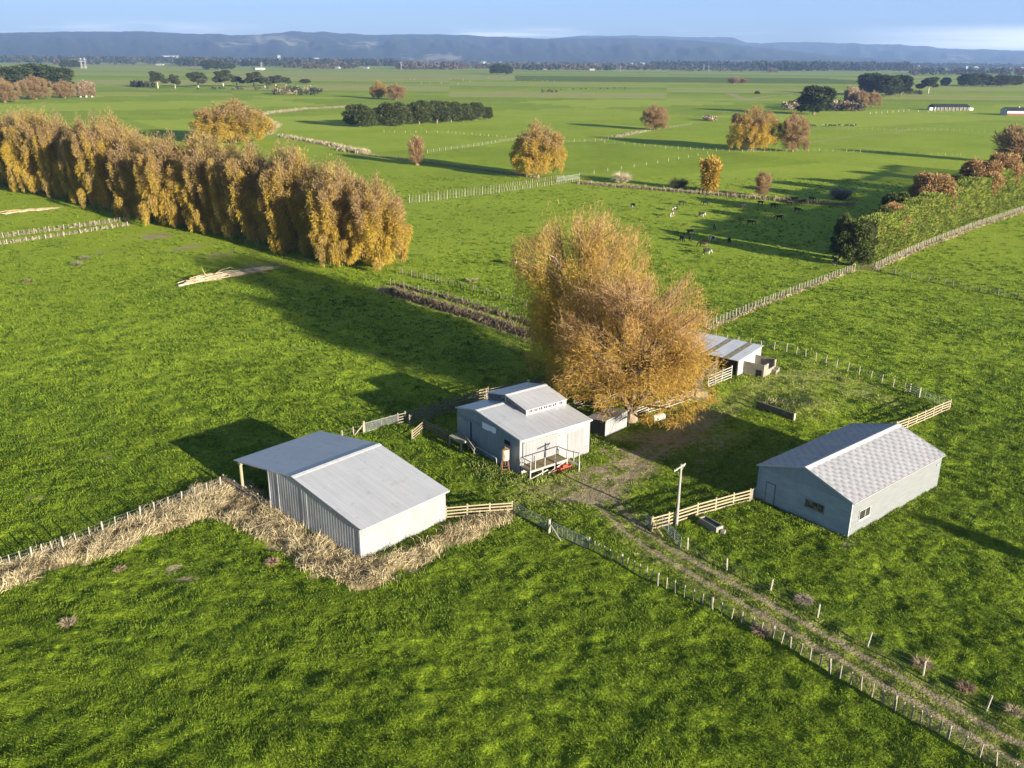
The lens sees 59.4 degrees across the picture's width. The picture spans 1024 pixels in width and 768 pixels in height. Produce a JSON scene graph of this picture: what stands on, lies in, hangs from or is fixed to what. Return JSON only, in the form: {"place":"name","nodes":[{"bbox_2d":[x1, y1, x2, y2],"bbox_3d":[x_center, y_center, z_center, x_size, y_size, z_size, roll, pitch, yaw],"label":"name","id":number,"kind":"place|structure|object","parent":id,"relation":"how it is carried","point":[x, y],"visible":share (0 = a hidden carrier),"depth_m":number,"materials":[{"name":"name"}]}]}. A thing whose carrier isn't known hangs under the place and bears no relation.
{"place":"outdoors","nodes":[
{"label":"outdoors","id":0,"kind":"place"},
{"bbox_2d":[0,31,908,63],"bbox_3d":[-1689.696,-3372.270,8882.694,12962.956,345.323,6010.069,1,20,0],"label":"hills","id":1,"kind":"structure","parent":0,"point":[402,47],"depth_m":9286.03,"materials":[{"name":"blue"}]},
{"bbox_2d":[260,105,649,153],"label":"rank grass","id":2,"kind":"structure","parent":0,"point":[349,149],"depth_m":461.27,"materials":[{"name":"plant"}]},
{"bbox_2d":[0,61,1023,767],"bbox_3d":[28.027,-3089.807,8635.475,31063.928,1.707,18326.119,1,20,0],"label":"ground","id":3,"kind":"structure","parent":0,"point":[586,109],"depth_m":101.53,"materials":[{"name":"plant"}]},
{"bbox_2d":[0,78,21,101],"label":"willow","id":4,"kind":"object","parent":3,"relation":"on","point":[6,89],"visible":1,"depth_m":777.18,"materials":[{"name":"brown plant"}]},
{"bbox_2d":[0,107,25,186],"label":"willow","id":5,"kind":"object","parent":3,"relation":"on","point":[3,169],"visible":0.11,"depth_m":280.12,"materials":[{"name":"brown plant"}]},
{"bbox_2d":[0,65,32,86],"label":"pine tree","id":6,"kind":"object","parent":3,"relation":"on","point":[12,74],"visible":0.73,"depth_m":1045.76,"materials":[{"name":"green plant"}]},
{"bbox_2d":[0,101,44,192],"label":"willow","id":7,"kind":"object","parent":3,"relation":"on","point":[7,151],"visible":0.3,"depth_m":268.72,"materials":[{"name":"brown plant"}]},
{"bbox_2d":[13,74,52,98],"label":"willow","id":8,"kind":"object","parent":3,"relation":"on","point":[30,87],"visible":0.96,"depth_m":833.96,"materials":[{"name":"brown plant"}]},
{"bbox_2d":[15,62,50,86],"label":"pine tree","id":9,"kind":"object","parent":3,"relation":"on","point":[34,68],"visible":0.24,"depth_m":1086.96,"materials":[{"name":"green plant"}]},
{"bbox_2d":[19,106,62,193],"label":"willow","id":10,"kind":"object","parent":3,"relation":"on","point":[27,154],"visible":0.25,"depth_m":265.69,"materials":[{"name":"brown plant"}]},
{"bbox_2d":[31,109,75,197],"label":"willow","id":11,"kind":"object","parent":3,"relation":"on","point":[44,144],"visible":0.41,"depth_m":260.14,"materials":[{"name":"brown plant"}]},
{"bbox_2d":[35,66,75,86],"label":"pine tree","id":12,"kind":"object","parent":3,"relation":"on","point":[54,74],"visible":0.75,"depth_m":1059.16,"materials":[{"name":"green plant"}]},
{"bbox_2d":[50,80,76,97],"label":"willow","id":13,"kind":"object","parent":3,"relation":"on","point":[62,89],"visible":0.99,"depth_m":865.94,"materials":[{"name":"brown plant"}]},
{"bbox_2d":[52,117,91,193],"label":"willow","id":14,"kind":"object","parent":3,"relation":"on","point":[62,177],"visible":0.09,"depth_m":256.79,"materials":[{"name":"brown plant"}]},
{"bbox_2d":[57,111,97,204],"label":"willow","id":15,"kind":"object","parent":3,"relation":"on","point":[67,154],"visible":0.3,"depth_m":249.97,"materials":[{"name":"brown plant"}]},
{"bbox_2d":[70,108,130,209],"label":"willow","id":16,"kind":"object","parent":3,"relation":"on","point":[93,156],"visible":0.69,"depth_m":238.59,"materials":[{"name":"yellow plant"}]},
{"bbox_2d":[83,106,135,202],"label":"willow","id":17,"kind":"object","parent":3,"relation":"on","point":[121,130],"visible":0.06,"depth_m":246.40,"materials":[{"name":"brown plant"}]},
{"bbox_2d":[2,476,220,566],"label":"post fence","id":18,"kind":"object","parent":3,"relation":"on","point":[140,513],"visible":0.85,"depth_m":78.89,"materials":[{"name":"wood"}]},
{"bbox_2d":[108,126,150,208],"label":"willow","id":19,"kind":"object","parent":3,"relation":"on","point":[121,192],"visible":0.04,"depth_m":234.91,"materials":[{"name":"brown plant"}]},
{"bbox_2d":[106,125,158,219],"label":"willow","id":20,"kind":"object","parent":3,"relation":"on","point":[125,156],"visible":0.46,"depth_m":228.61,"materials":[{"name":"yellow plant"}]},
{"bbox_2d":[132,128,192,227],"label":"willow","id":21,"kind":"object","parent":3,"relation":"on","point":[152,173],"visible":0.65,"depth_m":217.36,"materials":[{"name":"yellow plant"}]},
{"bbox_2d":[165,124,217,226],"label":"willow","id":22,"kind":"object","parent":3,"relation":"on","point":[173,171],"visible":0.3,"depth_m":214.28,"materials":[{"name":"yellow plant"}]},
{"bbox_2d":[185,71,207,87],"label":"gum tree","id":23,"kind":"object","parent":3,"relation":"on","point":[199,77],"visible":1,"depth_m":1170.09,"materials":[{"name":"green plant"}]},
{"bbox_2d":[181,128,227,234],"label":"willow","id":24,"kind":"object","parent":3,"relation":"on","point":[199,170],"visible":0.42,"depth_m":209.95,"materials":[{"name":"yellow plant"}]},
{"bbox_2d":[212,69,233,85],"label":"gum tree","id":25,"kind":"object","parent":3,"relation":"on","point":[222,76],"visible":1,"depth_m":1203.28,"materials":[{"name":"green plant"}]},
{"bbox_2d":[204,132,255,236],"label":"willow","id":26,"kind":"object","parent":3,"relation":"on","point":[213,167],"visible":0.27,"depth_m":204.10,"materials":[{"name":"brown plant"}]},
{"bbox_2d":[186,96,276,142],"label":"willow","id":27,"kind":"object","parent":3,"relation":"on","point":[235,119],"visible":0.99,"depth_m":432.21,"materials":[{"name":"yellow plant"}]},
{"bbox_2d":[177,265,286,286],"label":"branch pile","id":28,"kind":"object","parent":3,"relation":"on","point":[205,277],"visible":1,"depth_m":171.43,"materials":[{"name":"beige plant"}]},
{"bbox_2d":[219,135,274,245],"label":"willow","id":29,"kind":"object","parent":3,"relation":"on","point":[230,174],"visible":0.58,"depth_m":197.98,"materials":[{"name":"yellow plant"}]},
{"bbox_2d":[222,474,271,510],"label":"board fence","id":30,"kind":"object","parent":3,"relation":"on","point":[245,490],"visible":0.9,"depth_m":85.98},
{"bbox_2d":[0,477,519,592],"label":"dry grass","id":31,"kind":"structure","parent":3,"relation":"on","point":[252,515],"depth_m":78.70,"materials":[{"name":"plant"}]},
{"bbox_2d":[249,137,297,245],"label":"willow","id":32,"kind":"object","parent":3,"relation":"on","point":[258,191],"visible":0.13,"depth_m":194.50,"materials":[{"name":"brown plant"}]},
{"bbox_2d":[257,135,322,255],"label":"willow","id":33,"kind":"object","parent":3,"relation":"on","point":[271,187],"visible":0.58,"depth_m":188.43,"materials":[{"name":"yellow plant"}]},
{"bbox_2d":[291,154,367,257],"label":"willow","id":34,"kind":"object","parent":3,"relation":"on","point":[304,189],"visible":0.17,"depth_m":184.45,"materials":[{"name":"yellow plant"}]},
{"bbox_2d":[305,155,371,266],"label":"willow","id":35,"kind":"object","parent":3,"relation":"on","point":[321,218],"visible":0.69,"depth_m":177.68,"materials":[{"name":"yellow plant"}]},
{"bbox_2d":[233,431,449,559],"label":"hay shed","id":36,"kind":"structure","parent":3,"relation":"on","point":[358,497],"depth_m":80.73,"materials":[{"name":"metal"}]},
{"bbox_2d":[0,54,693,69],"bbox_3d":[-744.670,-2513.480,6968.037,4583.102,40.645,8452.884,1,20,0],"label":"woodland","id":37,"kind":"object","parent":3,"relation":"on","point":[309,63],"visible":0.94,"depth_m":3844.73,"materials":[{"name":"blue plant"}]},
{"bbox_2d":[341,103,376,126],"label":"evergreen tree","id":38,"kind":"object","parent":3,"relation":"on","point":[360,114],"visible":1,"depth_m":538.96,"materials":[{"name":"green plant"}]},
{"bbox_2d":[342,170,413,270],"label":"willow","id":39,"kind":"object","parent":3,"relation":"on","point":[377,206],"visible":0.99,"depth_m":175.13,"materials":[{"name":"yellow plant"}]},
{"bbox_2d":[369,80,387,98],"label":"willow","id":40,"kind":"object","parent":3,"relation":"on","point":[378,89],"visible":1,"depth_m":911.91,"materials":[{"name":"orange plant"}]},
{"bbox_2d":[372,101,413,125],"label":"evergreen tree","id":41,"kind":"object","parent":3,"relation":"on","point":[395,112],"visible":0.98,"depth_m":546.47,"materials":[{"name":"green plant"}]},
{"bbox_2d":[385,82,406,99],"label":"willow","id":42,"kind":"object","parent":3,"relation":"on","point":[394,90],"visible":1,"depth_m":888.50,"materials":[{"name":"brown plant"}]},
{"bbox_2d":[406,134,425,164],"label":"willow","id":43,"kind":"object","parent":3,"relation":"on","point":[415,148],"visible":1,"depth_m":350.93,"materials":[{"name":"brown plant"}]},
{"bbox_2d":[406,100,434,123],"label":"evergreen tree","id":44,"kind":"object","parent":3,"relation":"on","point":[420,110],"visible":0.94,"depth_m":565.08,"materials":[{"name":"green plant"}]},
{"bbox_2d":[0,153,856,243],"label":"rank grass","id":45,"kind":"structure","parent":3,"relation":"on","point":[754,196],"depth_m":277.12,"materials":[{"name":"plant"}]},
{"bbox_2d":[427,100,450,123],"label":"evergreen tree","id":46,"kind":"object","parent":3,"relation":"on","point":[441,112],"visible":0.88,"depth_m":572.36,"materials":[{"name":"green plant"}]},
{"bbox_2d":[408,394,487,424],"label":"board fence","id":47,"kind":"object","parent":3,"relation":"on","point":[430,415],"visible":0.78,"depth_m":106.33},
{"bbox_2d":[444,101,462,121],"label":"evergreen tree","id":48,"kind":"object","parent":3,"relation":"on","point":[456,113],"visible":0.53,"depth_m":585.83,"materials":[{"name":"green plant"}]},
{"bbox_2d":[377,283,534,339],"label":"rank grass","id":49,"kind":"structure","parent":3,"relation":"on","point":[491,321],"depth_m":150.92,"materials":[{"name":"plant"}]},
{"bbox_2d":[399,267,526,306],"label":"post fence","id":50,"kind":"object","parent":3,"relation":"on","point":[400,271],"visible":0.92,"depth_m":166.86,"materials":[{"name":"wood"}]},
{"bbox_2d":[458,103,474,121],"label":"evergreen tree","id":51,"kind":"object","parent":3,"relation":"on","point":[466,111],"visible":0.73,"depth_m":592.74,"materials":[{"name":"green plant"}]},
{"bbox_2d":[469,102,485,119],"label":"evergreen tree","id":52,"kind":"object","parent":3,"relation":"on","point":[478,110],"visible":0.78,"depth_m":605.89,"materials":[{"name":"green plant"}]},
{"bbox_2d":[446,500,513,517],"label":"board fence","id":53,"kind":"object","parent":3,"relation":"on","point":[467,508],"visible":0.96,"depth_m":83.30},
{"bbox_2d":[397,370,563,422],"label":"board fence","id":54,"kind":"object","parent":3,"relation":"on","point":[447,402],"visible":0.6,"depth_m":109.08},
{"bbox_2d":[455,382,592,474],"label":"woolshed","id":55,"kind":"structure","parent":3,"relation":"on","point":[520,421],"depth_m":95.36,"materials":[{"name":"grey metal"}]},
{"bbox_2d":[457,413,478,446],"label":"sliding door","id":56,"kind":"structure","parent":55,"relation":"in","point":[464,425],"depth_m":98.08,"materials":[{"name":"grey metal"}]},
{"bbox_2d":[525,433,558,462],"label":"sliding door","id":57,"kind":"structure","parent":55,"relation":"in","point":[551,441],"depth_m":92.49,"materials":[{"name":"metal"}]},
{"bbox_2d":[560,427,584,451],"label":"sliding door","id":58,"kind":"structure","parent":55,"relation":"in","point":[575,437],"depth_m":95.24,"materials":[{"name":"metal"}]},
{"bbox_2d":[129,80,922,121],"bbox_3d":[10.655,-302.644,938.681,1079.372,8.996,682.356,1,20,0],"label":"scrub","id":59,"kind":"object","parent":3,"relation":"on","point":[857,105],"visible":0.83,"depth_m":983.45,"materials":[{"name":"brown plant"}]},
{"bbox_2d":[509,118,567,175],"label":"willow","id":60,"kind":"object","parent":3,"relation":"on","point":[534,154],"visible":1,"depth_m":314.38,"materials":[{"name":"yellow plant"}]},
{"bbox_2d":[462,438,616,489],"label":"rank grass","id":61,"kind":"structure","parent":3,"relation":"on","point":[482,467],"depth_m":92.07,"materials":[{"name":"plant"}]},
{"bbox_2d":[521,446,579,479],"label":"loading deck","id":62,"kind":"structure","parent":3,"relation":"on","point":[543,463],"depth_m":92.00,"materials":[{"name":"wood"}]},
{"bbox_2d":[509,195,652,391],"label":"willow","id":63,"kind":"object","parent":3,"relation":"on","point":[589,266],"visible":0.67,"depth_m":113.55,"materials":[{"name":"orange plant"}]},
{"bbox_2d":[588,407,628,436],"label":"tin hut","id":64,"kind":"object","parent":3,"relation":"on","point":[616,422],"visible":0.88,"depth_m":101.79,"materials":[{"name":"metal"}]},
{"bbox_2d":[543,261,727,430],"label":"willow","id":65,"kind":"object","parent":3,"relation":"on","point":[644,363],"visible":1,"depth_m":99.75,"materials":[{"name":"orange plant"}]},
{"bbox_2d":[639,102,670,129],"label":"willow","id":66,"kind":"object","parent":3,"relation":"on","point":[654,116],"visible":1,"depth_m":537.17,"materials":[{"name":"brown plant"}]},
{"bbox_2d":[674,463,685,525],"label":"power pole","id":67,"kind":"object","parent":3,"relation":"on","point":[678,495],"visible":0.99,"depth_m":80.94,"materials":[{"name":"white paint"}]},
{"bbox_2d":[653,488,751,528],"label":"board fence","id":68,"kind":"object","parent":3,"relation":"on","point":[714,506],"visible":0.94,"depth_m":83.88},
{"bbox_2d":[697,154,723,191],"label":"poplar tree","id":69,"kind":"object","parent":3,"relation":"on","point":[710,168],"visible":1,"depth_m":286.32,"materials":[{"name":"yellow plant"}]},
{"bbox_2d":[660,329,763,375],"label":"cow shed","id":70,"kind":"structure","parent":3,"relation":"on","point":[736,353],"depth_m":124.44,"materials":[{"name":"metal"}]},
{"bbox_2d":[698,515,725,534],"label":"water trough","id":71,"kind":"object","parent":3,"relation":"on","point":[709,523],"visible":1,"depth_m":81.50,"materials":[{"name":"concrete"}]},
{"bbox_2d":[724,104,780,150],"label":"willow","id":72,"kind":"object","parent":3,"relation":"on","point":[756,130],"visible":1,"depth_m":417.11,"materials":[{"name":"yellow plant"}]},
{"bbox_2d":[742,355,779,377],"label":"concrete pen","id":73,"kind":"object","parent":3,"relation":"on","point":[762,366],"visible":0.98,"depth_m":121.44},
{"bbox_2d":[754,170,773,196],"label":"willow","id":74,"kind":"object","parent":3,"relation":"on","point":[762,178],"visible":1,"depth_m":278.49,"materials":[{"name":"brown plant"}]},
{"bbox_2d":[756,401,795,420],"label":"retaining wall","id":75,"kind":"structure","parent":3,"relation":"on","point":[779,411],"depth_m":107.55,"materials":[{"name":"concrete"}]},
{"bbox_2d":[705,263,855,328],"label":"post fence","id":76,"kind":"object","parent":3,"relation":"on","point":[781,293],"visible":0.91,"depth_m":161.62,"materials":[{"name":"wood"}]},
{"bbox_2d":[776,112,811,151],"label":"willow","id":77,"kind":"object","parent":3,"relation":"on","point":[792,127],"visible":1,"depth_m":414.73,"materials":[{"name":"brown plant"}]},
{"bbox_2d":[587,536,1018,767],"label":"post fence","id":78,"kind":"object","parent":3,"relation":"on","point":[851,674],"visible":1,"depth_m":62.84,"materials":[{"name":"wood"}]},
{"bbox_2d":[795,84,837,114],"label":"pine tree","id":79,"kind":"object","parent":3,"relation":"on","point":[813,99],"visible":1,"depth_m":701.24,"materials":[{"name":"green plant"}]},
{"bbox_2d":[651,59,1023,74],"bbox_3d":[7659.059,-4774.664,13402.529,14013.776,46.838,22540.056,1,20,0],"label":"woodland","id":80,"kind":"object","parent":3,"relation":"on","point":[956,68],"visible":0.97,"depth_m":4076.18,"materials":[{"name":"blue plant"}]},
{"bbox_2d":[830,212,851,260],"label":"evergreen tree","id":81,"kind":"object","parent":3,"relation":"on","point":[838,225],"visible":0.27,"depth_m":189.56,"materials":[{"name":"green plant"}]},
{"bbox_2d":[829,186,855,199],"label":"flax bush","id":82,"kind":"object","parent":3,"relation":"on","point":[839,194],"visible":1,"depth_m":275.39,"materials":[{"name":"plant"}]},
{"bbox_2d":[756,487,939,537],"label":"rank grass","id":83,"kind":"structure","parent":3,"relation":"on","point":[824,529],"depth_m":83.99,"materials":[{"name":"plant"}]},
{"bbox_2d":[756,423,945,536],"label":"implement shed","id":84,"kind":"structure","parent":3,"relation":"on","point":[849,480],"depth_m":84.64,"materials":[{"name":"metal"}]},
{"bbox_2d":[764,481,775,504],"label":"door","id":85,"kind":"structure","parent":84,"relation":"in","point":[770,488],"depth_m":85.91,"materials":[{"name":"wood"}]},
{"bbox_2d":[828,218,880,265],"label":"evergreen tree","id":86,"kind":"object","parent":3,"relation":"on","point":[854,240],"visible":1,"depth_m":184.48,"materials":[{"name":"green plant"}]},
{"bbox_2d":[687,537,1023,726],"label":"wire fence","id":87,"kind":"object","parent":3,"relation":"on","point":[923,666],"visible":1,"depth_m":65.11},
{"bbox_2d":[706,210,1023,329],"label":"rank grass","id":88,"kind":"structure","parent":3,"relation":"on","point":[886,263],"depth_m":185.60,"materials":[{"name":"plant"}]},
{"bbox_2d":[855,72,882,93],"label":"pine tree","id":89,"kind":"object","parent":3,"relation":"on","point":[866,83],"visible":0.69,"depth_m":1135.48,"materials":[{"name":"green plant"}]},
{"bbox_2d":[873,74,902,95],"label":"pine tree","id":90,"kind":"object","parent":3,"relation":"on","point":[887,85],"visible":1,"depth_m":1097.15,"materials":[{"name":"green plant"}]},
{"bbox_2d":[877,191,910,209],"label":"evergreen tree","id":91,"kind":"object","parent":3,"relation":"on","point":[893,197],"visible":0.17,"depth_m":214.43,"materials":[{"name":"green plant"}]},
{"bbox_2d":[896,74,914,94],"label":"pine tree","id":92,"kind":"object","parent":3,"relation":"on","point":[907,83],"visible":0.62,"depth_m":1122.82,"materials":[{"name":"green plant"}]},
{"bbox_2d":[896,399,951,427],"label":"board fence","id":93,"kind":"object","parent":3,"relation":"on","point":[924,415],"visible":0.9,"depth_m":106.46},
{"bbox_2d":[915,76,939,92],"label":"gum tree","id":94,"kind":"object","parent":3,"relation":"on","point":[931,81],"visible":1,"depth_m":1203.64,"materials":[{"name":"green plant"}]},
{"bbox_2d":[907,170,957,211],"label":"rusty tree","id":95,"kind":"object","parent":3,"relation":"on","point":[924,181],"visible":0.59,"depth_m":222.21,"materials":[{"name":"brown plant"}]},
{"bbox_2d":[857,162,1023,260],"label":"hedge","id":96,"kind":"object","parent":3,"relation":"on","point":[929,216],"visible":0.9,"depth_m":218.55,"materials":[{"name":"green plant"}]},
{"bbox_2d":[875,206,1023,266],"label":"post fence","id":97,"kind":"object","parent":3,"relation":"on","point":[957,230],"visible":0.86,"depth_m":216.16,"materials":[{"name":"wood"}]},
{"bbox_2d":[927,104,972,110],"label":"barn","id":98,"kind":"structure","parent":3,"relation":"on","point":[963,107],"depth_m":791.54,"materials":[{"name":"metal"}]},
{"bbox_2d":[956,73,982,85],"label":"pine tree","id":99,"kind":"object","parent":3,"relation":"on","point":[969,79],"visible":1,"depth_m":1574.38,"materials":[{"name":"green plant"}]},
{"bbox_2d":[956,157,1006,196],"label":"rusty tree","id":100,"kind":"object","parent":3,"relation":"on","point":[973,168],"visible":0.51,"depth_m":245.83,"materials":[{"name":"brown plant"}]},
{"bbox_2d":[987,152,1023,185],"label":"rusty tree","id":101,"kind":"object","parent":3,"relation":"on","point":[1011,160],"visible":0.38,"depth_m":258.97,"materials":[{"name":"brown plant"}]},
{"bbox_2d":[994,75,1016,85],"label":"evergreen tree","id":102,"kind":"object","parent":3,"relation":"on","point":[1002,80],"visible":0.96,"depth_m":1591.84,"materials":[{"name":"green plant"}]},
{"bbox_2d":[990,123,1023,154],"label":"willow","id":103,"kind":"object","parent":3,"relation":"on","point":[1015,138],"visible":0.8,"depth_m":376.68,"materials":[{"name":"brown plant"}]},
{"bbox_2d":[1000,107,1023,115],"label":"farmhouse","id":104,"kind":"object","parent":3,"relation":"on","point":[1013,111],"visible":0.98,"depth_m":723.72,"materials":[{"name":"white paint"}]},
{"bbox_2d":[0,0,1023,50],"label":"sky","id":105,"kind":"structure","parent":0,"point":[949,24],"materials":[{"name":"blue"}]},
{"bbox_2d":[562,35,1023,65],"bbox_3d":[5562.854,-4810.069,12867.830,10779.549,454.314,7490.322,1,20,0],"label":"hills","id":106,"kind":"structure","parent":0,"point":[920,54],"depth_m":13652.89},
{"bbox_2d":[587,445,1023,767],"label":"farm track","id":107,"kind":"structure","parent":0,"point":[636,462],"depth_m":67.92,"materials":[{"name":"gravel"}]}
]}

